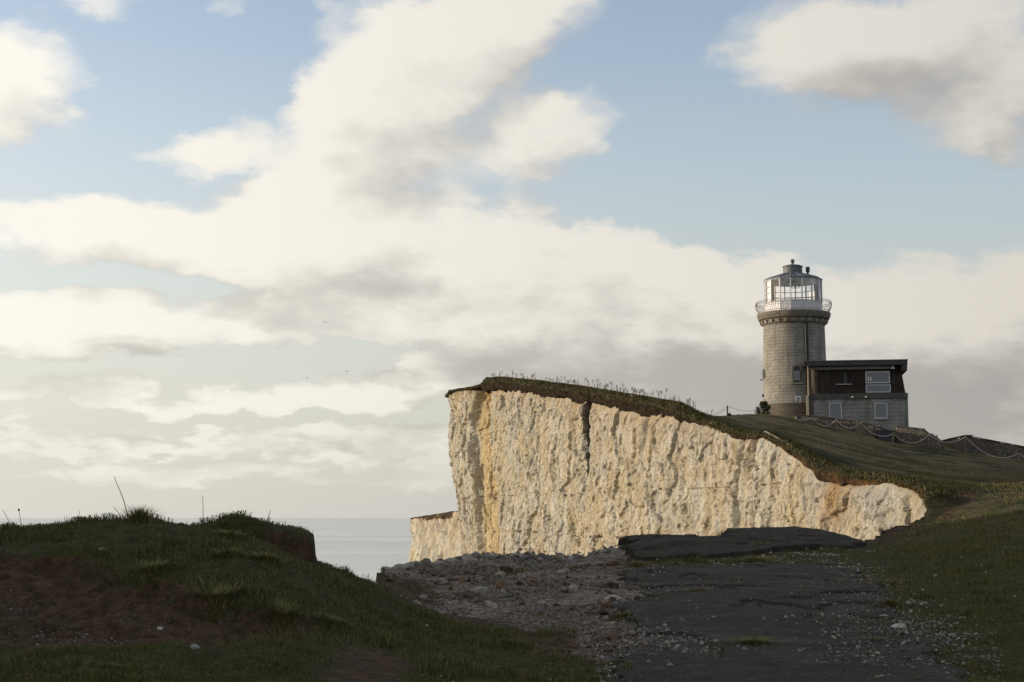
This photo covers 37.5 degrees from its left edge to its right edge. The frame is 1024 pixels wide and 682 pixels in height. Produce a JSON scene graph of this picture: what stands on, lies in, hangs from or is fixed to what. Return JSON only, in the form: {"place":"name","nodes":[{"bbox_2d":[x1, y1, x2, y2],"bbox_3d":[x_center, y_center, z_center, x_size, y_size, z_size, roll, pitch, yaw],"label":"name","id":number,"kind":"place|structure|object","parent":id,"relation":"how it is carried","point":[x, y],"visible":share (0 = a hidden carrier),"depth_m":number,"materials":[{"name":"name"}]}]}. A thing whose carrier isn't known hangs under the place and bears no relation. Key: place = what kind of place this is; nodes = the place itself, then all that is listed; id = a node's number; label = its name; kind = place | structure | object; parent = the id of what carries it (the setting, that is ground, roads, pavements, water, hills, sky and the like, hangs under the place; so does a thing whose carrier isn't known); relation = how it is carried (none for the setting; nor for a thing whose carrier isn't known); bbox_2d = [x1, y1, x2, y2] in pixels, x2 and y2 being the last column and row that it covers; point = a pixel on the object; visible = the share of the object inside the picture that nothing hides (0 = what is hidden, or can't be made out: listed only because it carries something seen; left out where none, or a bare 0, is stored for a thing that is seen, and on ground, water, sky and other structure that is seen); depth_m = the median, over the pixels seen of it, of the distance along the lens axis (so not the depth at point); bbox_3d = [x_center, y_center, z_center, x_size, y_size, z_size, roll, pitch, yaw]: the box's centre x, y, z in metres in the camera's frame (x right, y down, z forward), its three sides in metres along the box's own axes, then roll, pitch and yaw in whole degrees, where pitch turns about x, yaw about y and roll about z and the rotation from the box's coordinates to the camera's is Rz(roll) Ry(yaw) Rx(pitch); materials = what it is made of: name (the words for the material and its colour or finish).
{"place":"outdoors","nodes":[
{"label":"outdoors","id":0,"kind":"place"},
{"bbox_2d":[0,518,411,580],"bbox_3d":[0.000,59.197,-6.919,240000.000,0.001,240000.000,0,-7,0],"label":"sea","id":1,"kind":"structure","parent":0,"point":[365,546],"depth_m":4275.14,"materials":[{"name":"liquid"}]},
{"bbox_2d":[408,512,462,562],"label":"chalk cliff","id":2,"kind":"structure","parent":0,"point":[433,539],"depth_m":174.02,"materials":[{"name":"beige stone"}]},
{"bbox_2d":[410,511,458,522],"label":"turf edge","id":3,"kind":"object","parent":2,"relation":"on","point":[447,514],"visible":0.12,"depth_m":173.41,"materials":[{"name":"green plant"}]},
{"bbox_2d":[0,391,1023,681],"bbox_3d":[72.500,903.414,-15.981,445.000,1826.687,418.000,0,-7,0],"label":"ground","id":4,"kind":"structure","parent":0,"point":[70,599],"depth_m":15.05,"materials":[{"name":"green plant"}]},
{"bbox_2d":[114,477,127,514],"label":"dry stem","id":5,"kind":"object","parent":4,"relation":"on","point":[121,495],"visible":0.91,"depth_m":17.11,"materials":[{"name":"plant"}]},
{"bbox_2d":[108,504,164,524],"bbox_3d":[-4.251,1.972,17.065,0.816,0.315,0.819,3,-7,-25],"label":"grass tuft","id":6,"kind":"object","parent":4,"relation":"on","point":[140,516],"visible":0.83,"depth_m":16.98,"materials":[{"name":"green plant"}]},
{"bbox_2d":[0,568,273,646],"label":"pebbles","id":7,"kind":"object","parent":4,"relation":"on","point":[43,635],"visible":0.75,"depth_m":13.05,"materials":[{"name":"stone"}]},
{"bbox_2d":[97,554,190,600],"bbox_3d":[-3.415,2.279,14.414,1.205,0.493,1.152,0,-7,0],"label":"grass tuft","id":8,"kind":"object","parent":4,"relation":"on","point":[149,567],"visible":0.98,"depth_m":14.26,"materials":[{"name":"green plant"}]},
{"bbox_2d":[190,644,199,648],"bbox_3d":[-2.583,2.497,12.299,0.091,0.050,0.073,7,5,27],"label":"chalk stone","id":9,"kind":"object","parent":4,"relation":"on","point":[194,646],"visible":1,"depth_m":12.28,"materials":[{"name":"white stone"}]},
{"bbox_2d":[157,568,268,630],"bbox_3d":[-2.749,2.429,13.870,1.318,0.664,1.299,0,-7,0],"label":"grass tuft","id":10,"kind":"object","parent":4,"relation":"on","point":[215,594],"visible":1,"depth_m":13.74,"materials":[{"name":"green plant"}]},
{"bbox_2d":[203,546,250,561],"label":"grass tuft","id":11,"kind":"object","parent":4,"relation":"on","point":[227,553],"visible":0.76,"depth_m":14.99,"materials":[{"name":"green plant"}]},
{"bbox_2d":[210,528,246,541],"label":"grass tuft","id":12,"kind":"object","parent":4,"relation":"on","point":[230,535],"visible":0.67,"depth_m":15.99,"materials":[{"name":"plant"}]},
{"bbox_2d":[225,550,294,571],"bbox_3d":[-2.430,2.242,14.978,0.964,0.343,0.924,0,-7,0],"label":"grass tuft","id":13,"kind":"object","parent":4,"relation":"on","point":[261,557],"visible":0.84,"depth_m":14.98,"materials":[{"name":"green plant"}]},
{"bbox_2d":[211,588,319,635],"bbox_3d":[-2.138,2.499,13.704,1.207,0.512,1.206,0,-7,0],"label":"grass tuft","id":14,"kind":"object","parent":4,"relation":"on","point":[281,617],"visible":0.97,"depth_m":13.65,"materials":[{"name":"green plant"}]},
{"bbox_2d":[312,611,365,635],"bbox_3d":[-1.650,2.593,13.772,0.816,0.314,0.844,0,-7,0],"label":"grass tuft","id":15,"kind":"object","parent":4,"relation":"on","point":[339,621],"visible":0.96,"depth_m":13.73,"materials":[{"name":"green plant"}]},
{"bbox_2d":[393,564,407,567],"bbox_3d":[-2.258,4.626,30.677,0.318,0.204,0.263,6,-19,-15],"label":"chalk stone","id":16,"kind":"object","parent":4,"relation":"on","point":[400,565],"visible":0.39,"depth_m":30.62,"materials":[{"name":"grey stone"}]},
{"bbox_2d":[405,562,414,566],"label":"chalk stone","id":17,"kind":"object","parent":4,"relation":"on","point":[408,564],"visible":0.55,"depth_m":31.02,"materials":[{"name":"grey stone"}]},
{"bbox_2d":[434,560,443,564],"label":"chalk stone","id":18,"kind":"object","parent":4,"relation":"on","point":[436,562],"visible":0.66,"depth_m":31.81,"materials":[{"name":"grey stone"}]},
{"bbox_2d":[445,557,456,561],"bbox_3d":[-1.303,4.713,32.261,0.243,0.172,0.365,18,-7,-37],"label":"chalk stone","id":19,"kind":"object","parent":4,"relation":"on","point":[451,559],"visible":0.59,"depth_m":32.20,"materials":[{"name":"grey stone"}]},
{"bbox_2d":[473,587,486,593],"bbox_3d":[-0.503,3.933,23.708,0.244,0.144,0.187,-2,-18,27],"label":"chalk stone","id":20,"kind":"object","parent":4,"relation":"on","point":[478,590],"visible":0.66,"depth_m":23.64,"materials":[{"name":"white stone"}]},
{"bbox_2d":[488,553,497,557],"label":"chalk stone","id":21,"kind":"object","parent":4,"relation":"on","point":[493,555],"visible":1,"depth_m":32.60,"materials":[{"name":"grey stone"}]},
{"bbox_2d":[0,510,1023,681],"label":"grass","id":22,"kind":"structure","parent":4,"relation":"on","point":[74,668],"depth_m":15.01,"materials":[{"name":"green plant"}]},
{"bbox_2d":[366,546,658,657],"bbox_3d":[0.404,3.851,24.251,5.689,0.774,19.083,0,-7,0],"label":"chalk rubble","id":23,"kind":"object","parent":4,"relation":"on","point":[525,558],"visible":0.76,"depth_m":23.80,"materials":[{"name":"stone"}]},
{"bbox_2d":[556,568,569,572],"bbox_3d":[0.972,4.388,28.689,0.266,0.127,0.167,-6,-12,0],"label":"chalk stone","id":24,"kind":"object","parent":4,"relation":"on","point":[563,570],"visible":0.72,"depth_m":28.63,"materials":[{"name":"white stone"}]},
{"bbox_2d":[486,370,712,417],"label":"dry stalks","id":25,"kind":"object","parent":4,"relation":"on","point":[661,391],"visible":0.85,"depth_m":95.10,"materials":[{"name":"brown plant"}]},
{"bbox_2d":[604,595,622,601],"bbox_3d":[1.429,3.642,21.214,0.270,0.151,0.212,-1,3,22],"label":"chalk stone","id":26,"kind":"object","parent":4,"relation":"on","point":[616,596],"visible":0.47,"depth_m":21.18,"materials":[{"name":"white stone"}]},
{"bbox_2d":[601,609,633,620],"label":"grass tuft","id":27,"kind":"object","parent":4,"relation":"on","point":[621,614],"visible":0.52,"depth_m":18.98,"materials":[{"name":"plant"}]},
{"bbox_2d":[611,559,656,569],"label":"grass tuft","id":28,"kind":"object","parent":4,"relation":"on","point":[634,564],"visible":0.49,"depth_m":28.12,"materials":[{"name":"green plant"}]},
{"bbox_2d":[664,556,707,563],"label":"grass tuft","id":29,"kind":"object","parent":4,"relation":"on","point":[689,559],"visible":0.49,"depth_m":29.05,"materials":[{"name":"green plant"}]},
{"bbox_2d":[356,547,1015,681],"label":"pebbles","id":30,"kind":"object","parent":4,"relation":"on","point":[994,649],"visible":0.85,"depth_m":16.96,"materials":[{"name":"stone"}]},
{"bbox_2d":[656,587,725,591],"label":"grass tuft","id":31,"kind":"object","parent":4,"relation":"on","point":[695,589],"visible":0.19,"depth_m":21.69,"materials":[{"name":"green plant"}]},
{"bbox_2d":[710,529,738,535],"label":"grass tuft","id":32,"kind":"object","parent":4,"relation":"on","point":[727,532],"visible":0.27,"depth_m":37.04,"materials":[{"name":"green plant"}]},
{"bbox_2d":[709,406,764,415],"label":"rope fence","id":33,"kind":"object","parent":4,"relation":"on","point":[733,408],"visible":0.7,"depth_m":119.11,"materials":[{"name":"grey fabric"}]},
{"bbox_2d":[681,634,814,653],"bbox_3d":[2.606,3.090,15.413,2.568,0.147,2.652,0,-7,0],"label":"grass tuft","id":34,"kind":"object","parent":4,"relation":"on","point":[757,641],"visible":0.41,"depth_m":15.29,"materials":[{"name":"green plant"}]},
{"bbox_2d":[743,541,771,544],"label":"grass tuft","id":35,"kind":"object","parent":4,"relation":"on","point":[757,543],"visible":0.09,"depth_m":32.12,"materials":[{"name":"green plant"}]},
{"bbox_2d":[715,555,804,563],"bbox_3d":[4.781,4.228,29.080,2.866,0.258,2.893,0,-7,0],"label":"grass tuft","id":36,"kind":"object","parent":4,"relation":"on","point":[750,558],"visible":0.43,"depth_m":28.99,"materials":[{"name":"green plant"}]},
{"bbox_2d":[755,401,770,414],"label":"shrub","id":37,"kind":"object","parent":4,"relation":"on","point":[765,405],"visible":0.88,"depth_m":135.99,"materials":[{"name":"green plant"}]},
{"bbox_2d":[755,259,831,415],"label":"lighthouse","id":38,"kind":"object","parent":4,"relation":"on","point":[793,333],"visible":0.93,"depth_m":141.57,"materials":[{"name":"stone"}]},
{"bbox_2d":[761,369,764,378],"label":"window","id":39,"kind":"structure","parent":38,"relation":"in","point":[763,370],"depth_m":143.18,"materials":[{"name":"stone"}]},
{"bbox_2d":[792,364,802,383],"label":"window","id":40,"kind":"structure","parent":38,"relation":"in","point":[796,370],"depth_m":140.47,"materials":[{"name":"glass"}]},
{"bbox_2d":[648,398,1023,537],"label":"grass","id":41,"kind":"structure","parent":4,"relation":"on","point":[932,526],"depth_m":70.82,"materials":[{"name":"green plant"}]},
{"bbox_2d":[797,414,882,436],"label":"garden wall","id":42,"kind":"structure","parent":4,"relation":"on","point":[871,427],"depth_m":132.27,"materials":[{"name":"stone"}]},
{"bbox_2d":[803,359,908,430],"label":"house","id":43,"kind":"structure","parent":4,"relation":"on","point":[870,391],"depth_m":138.69,"materials":[{"name":"grey brick"}]},
{"bbox_2d":[826,399,843,418],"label":"window","id":44,"kind":"structure","parent":43,"relation":"in","point":[835,409],"depth_m":138.77,"materials":[{"name":"grey glass"}]},
{"bbox_2d":[865,371,889,382],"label":"window","id":45,"kind":"structure","parent":43,"relation":"in","point":[876,376],"depth_m":138.77,"materials":[{"name":"grey glass"}]},
{"bbox_2d":[866,377,890,392],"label":"window","id":46,"kind":"structure","parent":43,"relation":"in","point":[876,388],"depth_m":138.50,"materials":[{"name":"grey glass"}]},
{"bbox_2d":[871,399,889,419],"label":"window","id":47,"kind":"structure","parent":43,"relation":"in","point":[880,406],"depth_m":138.13,"materials":[{"name":"grey glass"}]},
{"bbox_2d":[876,430,894,442],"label":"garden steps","id":48,"kind":"structure","parent":4,"relation":"on","point":[880,433],"depth_m":130.08,"materials":[{"name":"stone"}]},
{"bbox_2d":[868,597,910,608],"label":"grass tuft","id":49,"kind":"object","parent":4,"relation":"on","point":[888,602],"visible":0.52,"depth_m":19.16,"materials":[{"name":"green plant"}]},
{"bbox_2d":[890,623,907,628],"bbox_3d":[4.287,3.187,16.750,0.205,0.099,0.146,-5,1,-21],"label":"chalk stone","id":50,"kind":"object","parent":4,"relation":"on","point":[899,625],"visible":0.51,"depth_m":16.73,"materials":[{"name":"white stone"}]},
{"bbox_2d":[799,418,1023,459],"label":"rope fence","id":51,"kind":"object","parent":4,"relation":"on","point":[892,434],"visible":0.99,"depth_m":126.39,"materials":[{"name":"grey fabric"}]},
{"bbox_2d":[894,425,943,450],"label":"garden wall","id":52,"kind":"structure","parent":4,"relation":"on","point":[911,435],"depth_m":129.24,"materials":[{"name":"stone"}]},
{"bbox_2d":[942,435,1023,459],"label":"garden wall","id":53,"kind":"structure","parent":4,"relation":"on","point":[995,448],"depth_m":129.62,"materials":[{"name":"stone"}]},
{"bbox_2d":[0,0,1023,517],"label":"sky","id":54,"kind":"structure","parent":0,"point":[464,192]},
{"bbox_2d":[448,390,925,555],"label":"chalk cliff","id":55,"kind":"structure","parent":0,"point":[536,474],"depth_m":92.85,"materials":[{"name":"beige stone"}]},
{"bbox_2d":[445,376,971,526],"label":"turf edge","id":56,"kind":"object","parent":55,"relation":"on","point":[938,506],"visible":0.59,"depth_m":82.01,"materials":[{"name":"green plant"}]},
{"bbox_2d":[617,526,866,562],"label":"road","id":57,"kind":"structure","parent":0,"point":[650,547],"depth_m":32.99,"materials":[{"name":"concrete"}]},
{"bbox_2d":[613,562,966,681],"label":"road","id":58,"kind":"structure","parent":0,"point":[735,618],"depth_m":16.68,"materials":[{"name":"grey asphalt"}]},
{"bbox_2d":[592,545,1003,681],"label":"chalk rubble","id":59,"kind":"object","parent":58,"relation":"on","point":[632,643],"visible":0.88,"depth_m":16.14,"materials":[{"name":"stone"}]}
]}

